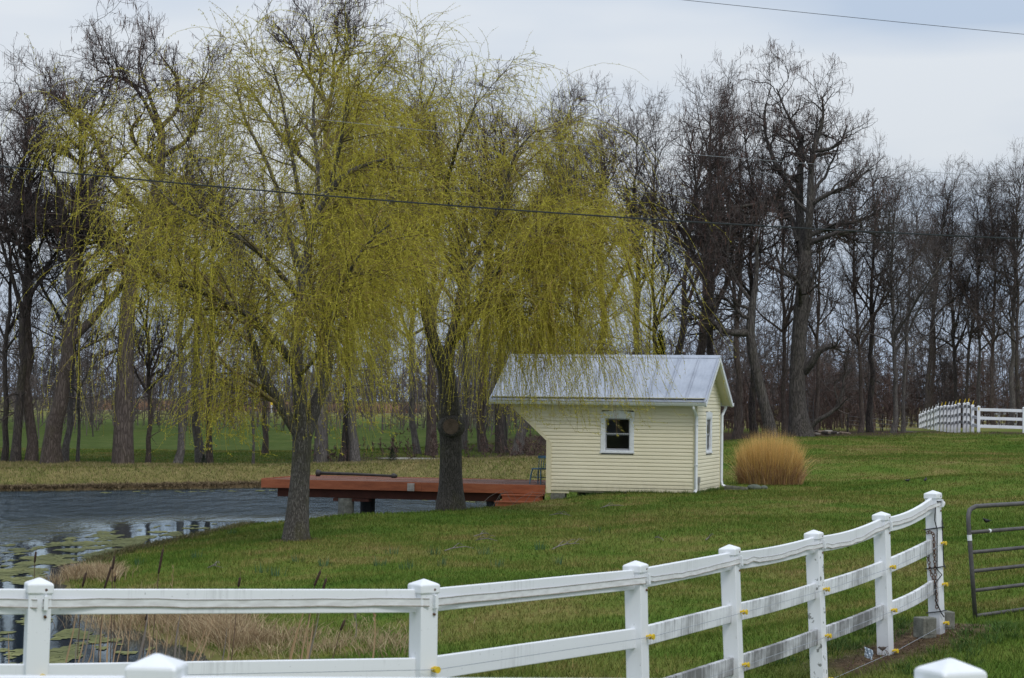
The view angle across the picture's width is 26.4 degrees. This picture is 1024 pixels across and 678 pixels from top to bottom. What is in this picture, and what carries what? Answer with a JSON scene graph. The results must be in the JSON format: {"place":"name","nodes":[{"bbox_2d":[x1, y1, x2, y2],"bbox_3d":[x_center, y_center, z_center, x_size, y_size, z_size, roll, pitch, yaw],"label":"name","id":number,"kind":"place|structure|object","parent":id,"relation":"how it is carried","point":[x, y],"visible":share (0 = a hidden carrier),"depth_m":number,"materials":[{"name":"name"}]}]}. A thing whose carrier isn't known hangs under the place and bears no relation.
{"place":"outdoors","nodes":[
{"label":"outdoors","id":0,"kind":"place"},
{"bbox_2d":[0,487,485,663],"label":"pond water","id":1,"kind":"structure","parent":0,"point":[42,518],"depth_m":63.41,"materials":[{"name":"grey liquid"}]},
{"bbox_2d":[82,614,92,662],"bbox_3d":[-5.504,3.918,28.197,0.171,0.776,0.011,1,-2,0],"label":"dead reed","id":2,"kind":"object","parent":1,"relation":"in","point":[87,641],"visible":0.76,"depth_m":28.20,"materials":[{"name":"plant"}]},
{"bbox_2d":[98,566,111,655],"bbox_3d":[-5.561,4.183,29.489,0.288,2.315,0.031,1,-2,0],"label":"cattail","id":3,"kind":"object","parent":1,"relation":"in","point":[107,578],"visible":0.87,"depth_m":29.50},
{"bbox_2d":[110,548,115,658],"bbox_3d":[-5.365,4.050,29.193,0.085,2.567,0.031,1,-2,0],"label":"cattail","id":4,"kind":"object","parent":1,"relation":"in","point":[113,562],"visible":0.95,"depth_m":29.21},
{"bbox_2d":[137,614,147,660],"bbox_3d":[-4.827,3.941,28.446,0.153,0.759,0.017,1,-2,0],"label":"dead reed","id":5,"kind":"object","parent":1,"relation":"in","point":[140,651],"visible":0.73,"depth_m":28.45,"materials":[{"name":"plant"}]},
{"bbox_2d":[151,543,164,654],"bbox_3d":[-4.742,3.893,28.898,0.236,2.367,0.031,1,-2,0],"label":"cattail","id":6,"kind":"object","parent":1,"relation":"in","point":[160,561],"visible":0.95,"depth_m":28.91},
{"bbox_2d":[174,614,180,657],"bbox_3d":[-4.407,3.963,28.698,0.096,0.738,0.012,1,-2,-3],"label":"dead reed","id":7,"kind":"object","parent":1,"relation":"in","point":[176,639],"visible":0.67,"depth_m":28.70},
{"bbox_2d":[0,489,468,663],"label":"pond algae","id":8,"kind":"object","parent":1,"relation":"on","point":[54,655],"visible":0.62,"depth_m":45.67,"materials":[{"name":"plant"}]},
{"bbox_2d":[92,399,419,413],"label":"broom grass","id":9,"kind":"structure","parent":0,"point":[332,404],"depth_m":269.79,"materials":[{"name":"plant"}]},
{"bbox_2d":[0,455,545,484],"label":"bank grass","id":10,"kind":"structure","parent":0,"point":[10,465],"depth_m":85.10,"materials":[{"name":"plant"}]},
{"bbox_2d":[0,397,1023,677],"bbox_3d":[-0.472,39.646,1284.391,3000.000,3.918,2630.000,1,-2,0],"label":"ground","id":11,"kind":"structure","parent":0,"point":[102,437],"depth_m":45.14,"materials":[{"name":"plant"}]},
{"bbox_2d":[0,101,74,461],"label":"bare tree","id":12,"kind":"object","parent":11,"relation":"on","point":[6,412],"visible":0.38,"depth_m":92.00,"materials":[{"name":"brown plant"}]},
{"bbox_2d":[0,50,90,461],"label":"bare tree","id":13,"kind":"object","parent":11,"relation":"on","point":[15,454],"visible":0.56,"depth_m":90.49,"materials":[{"name":"brown plant"}]},
{"bbox_2d":[0,49,94,461],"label":"bare tree","id":14,"kind":"object","parent":11,"relation":"on","point":[32,451],"visible":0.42,"depth_m":91.14,"materials":[{"name":"brown plant"}]},
{"bbox_2d":[77,567,87,655],"bbox_3d":[-5.840,4.198,29.389,0.210,2.272,0.031,1,-2,0],"label":"cattail","id":15,"kind":"object","parent":11,"relation":"on","point":[84,578],"visible":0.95,"depth_m":29.40},
{"bbox_2d":[33,183,136,461],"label":"bare tree","id":16,"kind":"object","parent":11,"relation":"on","point":[77,403],"visible":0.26,"depth_m":92.95,"materials":[{"name":"brown plant"}]},
{"bbox_2d":[0,107,172,461],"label":"bare tree","id":17,"kind":"object","parent":11,"relation":"on","point":[66,441],"visible":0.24,"depth_m":92.11,"materials":[{"name":"brown plant"}]},
{"bbox_2d":[37,558,151,585],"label":"dry grass","id":18,"kind":"structure","parent":11,"relation":"on","point":[100,570],"depth_m":40.97,"materials":[{"name":"plant"}]},
{"bbox_2d":[0,19,239,463],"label":"bare tree","id":19,"kind":"object","parent":11,"relation":"on","point":[51,450],"visible":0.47,"depth_m":88.26,"materials":[{"name":"brown plant"}]},
{"bbox_2d":[0,479,260,490],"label":"dry grass","id":20,"kind":"structure","parent":11,"relation":"on","point":[189,484],"depth_m":83.26,"materials":[{"name":"plant"}]},
{"bbox_2d":[15,0,255,463],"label":"bare tree","id":21,"kind":"object","parent":11,"relation":"on","point":[123,447],"visible":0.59,"depth_m":87.79,"materials":[{"name":"brown plant"}]},
{"bbox_2d":[96,187,193,462],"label":"bare tree","id":22,"kind":"object","parent":11,"relation":"on","point":[148,363],"visible":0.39,"depth_m":92.31,"materials":[{"name":"brown plant"}]},
{"bbox_2d":[59,520,262,566],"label":"shore grass","id":23,"kind":"structure","parent":11,"relation":"on","point":[110,555],"depth_m":50.26,"materials":[{"name":"plant"}]},
{"bbox_2d":[51,582,337,653],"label":"dry grass","id":24,"kind":"structure","parent":11,"relation":"on","point":[219,627],"depth_m":31.00,"materials":[{"name":"plant"}]},
{"bbox_2d":[95,125,297,463],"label":"bare tree","id":25,"kind":"object","parent":11,"relation":"on","point":[179,455],"visible":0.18,"depth_m":90.88,"materials":[{"name":"brown plant"}]},
{"bbox_2d":[138,66,269,462],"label":"bare tree","id":26,"kind":"object","parent":11,"relation":"on","point":[199,444],"visible":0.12,"depth_m":96.82,"materials":[{"name":"brown plant"}]},
{"bbox_2d":[148,99,288,463],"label":"bare tree","id":27,"kind":"object","parent":11,"relation":"on","point":[209,456],"visible":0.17,"depth_m":95.85,"materials":[{"name":"brown plant"}]},
{"bbox_2d":[231,571,240,660],"bbox_3d":[-3.508,3.703,27.503,0.162,1.554,0.031,1,-2,0],"label":"cattail","id":28,"kind":"object","parent":11,"relation":"on","point":[239,581],"visible":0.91,"depth_m":27.50},
{"bbox_2d":[166,130,315,453],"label":"bare tree","id":29,"kind":"object","parent":11,"relation":"on","point":[265,449],"visible":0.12,"depth_m":104.00,"materials":[{"name":"brown plant"}]},
{"bbox_2d":[194,175,291,463],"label":"bare tree","id":30,"kind":"object","parent":11,"relation":"on","point":[253,448],"visible":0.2,"depth_m":93.84,"materials":[{"name":"brown plant"}]},
{"bbox_2d":[0,342,519,430],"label":"brush","id":31,"kind":"object","parent":11,"relation":"on","point":[393,392],"visible":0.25,"depth_m":164.76,"materials":[{"name":"plant"}]},
{"bbox_2d":[0,0,529,541],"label":"weeping willow","id":32,"kind":"object","parent":11,"relation":"on","point":[312,310],"visible":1,"depth_m":46.18,"materials":[{"name":"green plant"}]},
{"bbox_2d":[0,238,530,438],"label":"woods","id":33,"kind":"object","parent":11,"relation":"on","point":[89,408],"visible":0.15,"depth_m":151.10,"materials":[{"name":"plant"}]},
{"bbox_2d":[289,613,303,659],"bbox_3d":[-2.663,3.754,26.652,0.245,0.870,0.019,1,-2,0],"label":"dead reed","id":34,"kind":"object","parent":11,"relation":"on","point":[292,650],"visible":0.67,"depth_m":26.66,"materials":[{"name":"plant"}]},
{"bbox_2d":[167,616,475,660],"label":"dry grass","id":35,"kind":"structure","parent":11,"relation":"on","point":[360,637],"depth_m":28.85,"materials":[{"name":"plant"}]},
{"bbox_2d":[288,110,398,458],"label":"bare tree","id":36,"kind":"object","parent":11,"relation":"on","point":[344,296],"visible":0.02,"depth_m":94.26,"materials":[{"name":"brown plant"}]},
{"bbox_2d":[285,89,402,461],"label":"bare tree","id":37,"kind":"object","parent":11,"relation":"on","point":[354,454],"visible":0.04,"depth_m":92.43,"materials":[{"name":"brown plant"}]},
{"bbox_2d":[299,83,389,461],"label":"bare tree","id":38,"kind":"object","parent":11,"relation":"on","point":[345,437],"visible":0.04,"depth_m":92.89,"materials":[{"name":"brown plant"}]},
{"bbox_2d":[224,0,471,462],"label":"bare tree","id":39,"kind":"object","parent":11,"relation":"on","point":[323,433],"visible":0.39,"depth_m":92.92,"materials":[{"name":"brown plant"}]},
{"bbox_2d":[372,613,375,657],"bbox_3d":[-1.650,3.516,26.109,0.049,0.610,0.023,1,-2,0],"label":"grass stem","id":40,"kind":"object","parent":11,"relation":"on","point":[374,619],"visible":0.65,"depth_m":26.10,"materials":[{"name":"plant"}]},
{"bbox_2d":[261,475,545,514],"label":"wooden deck","id":41,"kind":"structure","parent":11,"relation":"on","point":[345,492],"depth_m":63.59,"materials":[{"name":"red paint"}]},
{"bbox_2d":[315,469,396,477],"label":"drain pipe","id":42,"kind":"object","parent":41,"relation":"on","point":[320,473],"visible":1,"depth_m":66.92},
{"bbox_2d":[529,456,545,484],"bbox_3d":[0.813,3.784,62.976,0.497,0.820,0.511,-1,-2,37],"label":"wooden chair","id":43,"kind":"object","parent":41,"relation":"on","point":[540,469],"visible":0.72,"depth_m":62.94,"materials":[{"name":"blue paint"}]},
{"bbox_2d":[361,84,483,453],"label":"bare tree","id":44,"kind":"object","parent":11,"relation":"on","point":[414,435],"visible":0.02,"depth_m":102.90,"materials":[{"name":"brown plant"}]},
{"bbox_2d":[311,426,545,461],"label":"brush","id":45,"kind":"object","parent":11,"relation":"on","point":[524,449],"visible":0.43,"depth_m":96.36,"materials":[{"name":"plant"}]},
{"bbox_2d":[380,43,489,455],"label":"bare tree","id":46,"kind":"object","parent":11,"relation":"on","point":[430,425],"visible":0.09,"depth_m":101.57,"materials":[{"name":"brown plant"}]},
{"bbox_2d":[404,92,536,449],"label":"bare tree","id":47,"kind":"object","parent":11,"relation":"on","point":[465,432],"visible":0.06,"depth_m":105.92,"materials":[{"name":"brown plant"}]},
{"bbox_2d":[0,490,949,677],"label":"rail fence","id":48,"kind":"object","parent":11,"relation":"on","point":[37,602],"visible":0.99,"depth_m":14.68,"materials":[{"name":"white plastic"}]},
{"bbox_2d":[926,530,937,608],"bbox_3d":[4.285,2.356,22.274,0.140,0.800,0.041,0,-2,31],"label":"chain","id":49,"kind":"object","parent":48,"relation":"hanging from","point":[934,564],"visible":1,"depth_m":22.25,"materials":[{"name":"metal"}]},
{"bbox_2d":[924,501,946,616],"bbox_3d":[4.339,2.249,22.337,0.197,1.188,0.226,0,-2,35],"label":"cord","id":50,"kind":"object","parent":48,"relation":"attached to","point":[937,567],"visible":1,"depth_m":22.25,"materials":[{"name":"black rubber"}]},
{"bbox_2d":[236,0,732,510],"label":"weeping willow","id":51,"kind":"object","parent":11,"relation":"on","point":[536,306],"visible":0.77,"depth_m":54.66,"materials":[{"name":"green plant"}]},
{"bbox_2d":[420,66,556,451],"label":"bare tree","id":52,"kind":"object","parent":11,"relation":"on","point":[480,434],"visible":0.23,"depth_m":103.61,"materials":[{"name":"brown plant"}]},
{"bbox_2d":[0,653,986,677],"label":"rail fence","id":53,"kind":"object","parent":11,"relation":"on","point":[156,665],"visible":1,"depth_m":5.98,"materials":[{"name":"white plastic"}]},
{"bbox_2d":[433,57,580,452],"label":"bare tree","id":54,"kind":"object","parent":11,"relation":"on","point":[500,428],"visible":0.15,"depth_m":102.95,"materials":[{"name":"brown plant"}]},
{"bbox_2d":[0,300,1023,416],"bbox_3d":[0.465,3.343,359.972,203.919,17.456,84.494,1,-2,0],"label":"distant woods","id":55,"kind":"object","parent":11,"relation":"on","point":[363,360],"visible":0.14,"depth_m":345.94,"materials":[{"name":"plant"}]},
{"bbox_2d":[479,489,553,506],"bbox_3d":[0.180,4.479,61.239,2.241,0.526,0.143,1,-2,1],"label":"bramble","id":56,"kind":"object","parent":11,"relation":"on","point":[514,496],"visible":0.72,"depth_m":61.26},
{"bbox_2d":[494,494,543,506],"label":"deck steps","id":57,"kind":"structure","parent":11,"relation":"on","point":[505,501],"depth_m":61.73,"materials":[{"name":"red paint"}]},
{"bbox_2d":[471,69,614,454],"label":"bare tree","id":58,"kind":"object","parent":11,"relation":"on","point":[522,431],"visible":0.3,"depth_m":100.92,"materials":[{"name":"brown plant"}]},
{"bbox_2d":[479,73,628,444],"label":"bare tree","id":59,"kind":"object","parent":11,"relation":"on","point":[543,440],"visible":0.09,"depth_m":106.08,"materials":[{"name":"brown plant"}]},
{"bbox_2d":[505,104,667,353],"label":"bare tree","id":60,"kind":"object","parent":11,"relation":"on","point":[658,298],"visible":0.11,"depth_m":112.17,"materials":[{"name":"brown plant"}]},
{"bbox_2d":[551,74,670,354],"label":"bare tree","id":61,"kind":"object","parent":11,"relation":"on","point":[613,148],"visible":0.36,"depth_m":114.20,"materials":[{"name":"brown plant"}]},
{"bbox_2d":[489,354,733,499],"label":"garden shed","id":62,"kind":"structure","parent":11,"relation":"on","point":[683,451],"depth_m":61.75,"materials":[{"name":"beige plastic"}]},
{"bbox_2d":[600,410,634,453],"bbox_3d":[2.985,2.620,61.547,0.993,1.207,0.105,0,-2,15],"label":"window","id":63,"kind":"structure","parent":62,"relation":"in","point":[619,414],"depth_m":61.53,"materials":[{"name":"white paint"}]},
{"bbox_2d":[705,411,712,453],"bbox_3d":[5.642,2.686,62.734,0.105,1.207,0.950,0,-2,15],"label":"window","id":64,"kind":"structure","parent":62,"relation":"in","point":[708,414],"depth_m":63.02,"materials":[{"name":"white paint"}]},
{"bbox_2d":[586,79,693,354],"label":"bare tree","id":65,"kind":"object","parent":11,"relation":"on","point":[642,200],"visible":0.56,"depth_m":113.40,"materials":[{"name":"brown plant"}]},
{"bbox_2d":[568,486,723,497],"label":"grass tufts","id":66,"kind":"object","parent":11,"relation":"on","point":[700,491],"visible":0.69,"depth_m":61.39,"materials":[{"name":"plant"}]},
{"bbox_2d":[605,95,699,354],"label":"bare tree","id":67,"kind":"object","parent":11,"relation":"on","point":[670,255],"visible":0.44,"depth_m":116.00,"materials":[{"name":"brown plant"}]},
{"bbox_2d":[649,328,671,354],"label":"conifer","id":68,"kind":"object","parent":11,"relation":"on","point":[660,336],"visible":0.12,"depth_m":121.92,"materials":[{"name":"green plant"}]},
{"bbox_2d":[453,225,897,439],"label":"woods","id":69,"kind":"object","parent":11,"relation":"on","point":[769,351],"visible":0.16,"depth_m":135.21,"materials":[{"name":"plant"}]},
{"bbox_2d":[625,43,779,374],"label":"bare tree","id":70,"kind":"object","parent":11,"relation":"on","point":[701,347],"visible":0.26,"depth_m":113.67,"materials":[{"name":"brown plant"}]},
{"bbox_2d":[646,78,775,354],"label":"bare tree","id":71,"kind":"object","parent":11,"relation":"on","point":[673,206],"visible":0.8,"depth_m":108.38,"materials":[{"name":"brown plant"}]},
{"bbox_2d":[662,71,764,354],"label":"bare tree","id":72,"kind":"object","parent":11,"relation":"on","point":[709,345],"visible":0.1,"depth_m":115.69,"materials":[{"name":"brown plant"}]},
{"bbox_2d":[652,166,797,437],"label":"bare tree","id":73,"kind":"object","parent":11,"relation":"on","point":[767,416],"visible":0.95,"depth_m":102.83,"materials":[{"name":"grey plant"}]},
{"bbox_2d":[668,95,787,439],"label":"bare tree","id":74,"kind":"object","parent":11,"relation":"on","point":[737,431],"visible":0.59,"depth_m":108.64,"materials":[{"name":"brown plant"}]},
{"bbox_2d":[724,485,747,489],"bbox_3d":[6.610,4.388,64.279,0.650,0.140,0.300,0,-2,15],"label":"splash block","id":75,"kind":"object","parent":11,"relation":"on","point":[730,487],"depth_m":64.17,"materials":[{"name":"concrete"}]},
{"bbox_2d":[686,72,816,437],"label":"bare tree","id":76,"kind":"object","parent":11,"relation":"on","point":[753,427],"visible":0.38,"depth_m":110.69,"materials":[{"name":"brown plant"}]},
{"bbox_2d":[747,484,767,489],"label":"field stones","id":77,"kind":"object","parent":11,"relation":"on","point":[754,486],"visible":0.79,"depth_m":64.41,"materials":[{"name":"stone"}]},
{"bbox_2d":[668,348,901,433],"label":"brush","id":78,"kind":"object","parent":11,"relation":"on","point":[729,411],"visible":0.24,"depth_m":127.15,"materials":[{"name":"plant"}]},
{"bbox_2d":[720,107,859,434],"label":"bare tree","id":79,"kind":"object","parent":11,"relation":"on","point":[786,323],"visible":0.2,"depth_m":114.03,"materials":[{"name":"brown plant"}]},
{"bbox_2d":[668,38,919,436],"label":"bare tree","id":80,"kind":"object","parent":11,"relation":"on","point":[800,424],"visible":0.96,"depth_m":105.90,"materials":[{"name":"grey plant"}]},
{"bbox_2d":[768,121,867,430],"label":"bare tree","id":81,"kind":"object","parent":11,"relation":"on","point":[825,218],"visible":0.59,"depth_m":111.91,"materials":[{"name":"brown plant"}]},
{"bbox_2d":[813,430,850,434],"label":"wood pile","id":82,"kind":"object","parent":11,"relation":"on","point":[823,432],"visible":0.72,"depth_m":109.86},
{"bbox_2d":[865,647,872,659],"bbox_3d":[3.406,3.004,20.824,0.079,0.125,0.054,1,-2,0],"label":"plastic scrap","id":83,"kind":"object","parent":11,"relation":"on","point":[868,653],"visible":1,"depth_m":20.82,"materials":[{"name":"plastic"}]},
{"bbox_2d":[821,128,930,431],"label":"bare tree","id":84,"kind":"object","parent":11,"relation":"on","point":[868,421],"visible":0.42,"depth_m":115.65,"materials":[{"name":"brown plant"}]},
{"bbox_2d":[813,150,944,432],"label":"bare tree","id":85,"kind":"object","parent":11,"relation":"on","point":[861,428],"visible":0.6,"depth_m":113.90,"materials":[{"name":"brown plant"}]},
{"bbox_2d":[847,413,916,431],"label":"wire fence","id":86,"kind":"object","parent":11,"relation":"on","point":[872,418],"visible":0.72,"depth_m":122.38,"materials":[{"name":"grey metal"}]},
{"bbox_2d":[779,622,989,675],"bbox_3d":[4.058,3.082,22.035,2.172,0.243,5.052,0,-2,30],"label":"straw","id":87,"kind":"object","parent":11,"relation":"on","point":[965,625],"visible":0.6,"depth_m":21.61,"materials":[{"name":"plant"}]},
{"bbox_2d":[768,615,1023,674],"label":"grass tufts","id":88,"kind":"object","parent":11,"relation":"on","point":[958,645],"visible":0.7,"depth_m":21.76,"materials":[{"name":"plant"}]},
{"bbox_2d":[771,251,1023,427],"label":"woods","id":89,"kind":"object","parent":11,"relation":"on","point":[941,357],"visible":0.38,"depth_m":160.12,"materials":[{"name":"plant"}]},
{"bbox_2d":[839,159,976,433],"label":"bare tree","id":90,"kind":"object","parent":11,"relation":"on","point":[923,285],"visible":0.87,"depth_m":112.77,"materials":[{"name":"brown plant"}]},
{"bbox_2d":[867,171,961,431],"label":"bare tree","id":91,"kind":"object","parent":11,"relation":"on","point":[906,325],"visible":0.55,"depth_m":118.04,"materials":[{"name":"grey plant"}]},
{"bbox_2d":[806,349,1023,427],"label":"brush","id":92,"kind":"object","parent":11,"relation":"on","point":[911,410],"visible":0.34,"depth_m":158.35,"materials":[{"name":"plant"}]},
{"bbox_2d":[913,616,935,638],"bbox_3d":[4.192,2.927,22.123,0.170,0.210,0.177,2,-2,-29],"label":"concrete block","id":93,"kind":"object","parent":11,"relation":"on","point":[923,625],"depth_m":22.06,"materials":[{"name":"concrete"}]},
{"bbox_2d":[892,151,986,427],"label":"bare tree","id":94,"kind":"object","parent":11,"relation":"on","point":[928,384],"visible":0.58,"depth_m":152.10,"materials":[{"name":"brown plant"}]},
{"bbox_2d":[944,611,954,629],"bbox_3d":[4.494,2.926,22.673,0.170,0.190,0.177,1,-2,-17],"label":"concrete block","id":95,"kind":"object","parent":11,"relation":"on","point":[950,616],"depth_m":22.60,"materials":[{"name":"concrete"}]},
{"bbox_2d":[895,169,1008,427],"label":"bare tree","id":96,"kind":"object","parent":11,"relation":"on","point":[933,372],"visible":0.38,"depth_m":153.79,"materials":[{"name":"brown plant"}]},
{"bbox_2d":[902,176,1007,427],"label":"bare tree","id":97,"kind":"object","parent":11,"relation":"on","point":[953,346],"visible":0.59,"depth_m":152.77,"materials":[{"name":"brown plant"}]},
{"bbox_2d":[912,167,1011,427],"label":"bare tree","id":98,"kind":"object","parent":11,"relation":"on","point":[970,336],"visible":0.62,"depth_m":151.00,"materials":[{"name":"brown plant"}]},
{"bbox_2d":[919,398,1023,432],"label":"rail fence","id":99,"kind":"object","parent":11,"relation":"on","point":[957,415],"visible":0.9,"depth_m":116.25,"materials":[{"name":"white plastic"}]},
{"bbox_2d":[923,155,1023,424],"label":"bare tree","id":100,"kind":"object","parent":11,"relation":"on","point":[992,346],"visible":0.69,"depth_m":149.93,"materials":[{"name":"brown plant"}]},
{"bbox_2d":[940,171,1023,427],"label":"bare tree","id":101,"kind":"object","parent":11,"relation":"on","point":[980,349],"visible":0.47,"depth_m":151.82,"materials":[{"name":"grey plant"}]},
{"bbox_2d":[949,151,1023,425],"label":"bare tree","id":102,"kind":"object","parent":11,"relation":"on","point":[1016,319],"visible":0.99,"depth_m":148.00,"materials":[{"name":"brown plant"}]},
{"bbox_2d":[960,138,1023,425],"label":"bare tree","id":103,"kind":"object","parent":11,"relation":"on","point":[1011,371],"visible":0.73,"depth_m":149.29,"materials":[{"name":"grey plant"}]},
{"bbox_2d":[0,166,1023,238],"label":"overhead cable","id":104,"kind":"object","parent":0,"point":[511,209],"visible":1,"depth_m":38.07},
{"bbox_2d":[0,0,1023,406],"label":"sky","id":105,"kind":"structure","parent":0,"point":[937,92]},
{"bbox_2d":[723,425,823,484],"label":"ornamental grass","id":106,"kind":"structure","parent":0,"point":[770,461],"depth_m":66.36,"materials":[{"name":"plant"}]},
{"bbox_2d":[687,0,1018,33],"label":"overhead cable","id":107,"kind":"object","parent":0,"point":[851,17],"visible":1,"depth_m":36.17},
{"bbox_2d":[966,501,1023,618],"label":"tube gate","id":108,"kind":"structure","parent":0,"point":[971,551],"depth_m":25.10,"materials":[{"name":"grey metal"}]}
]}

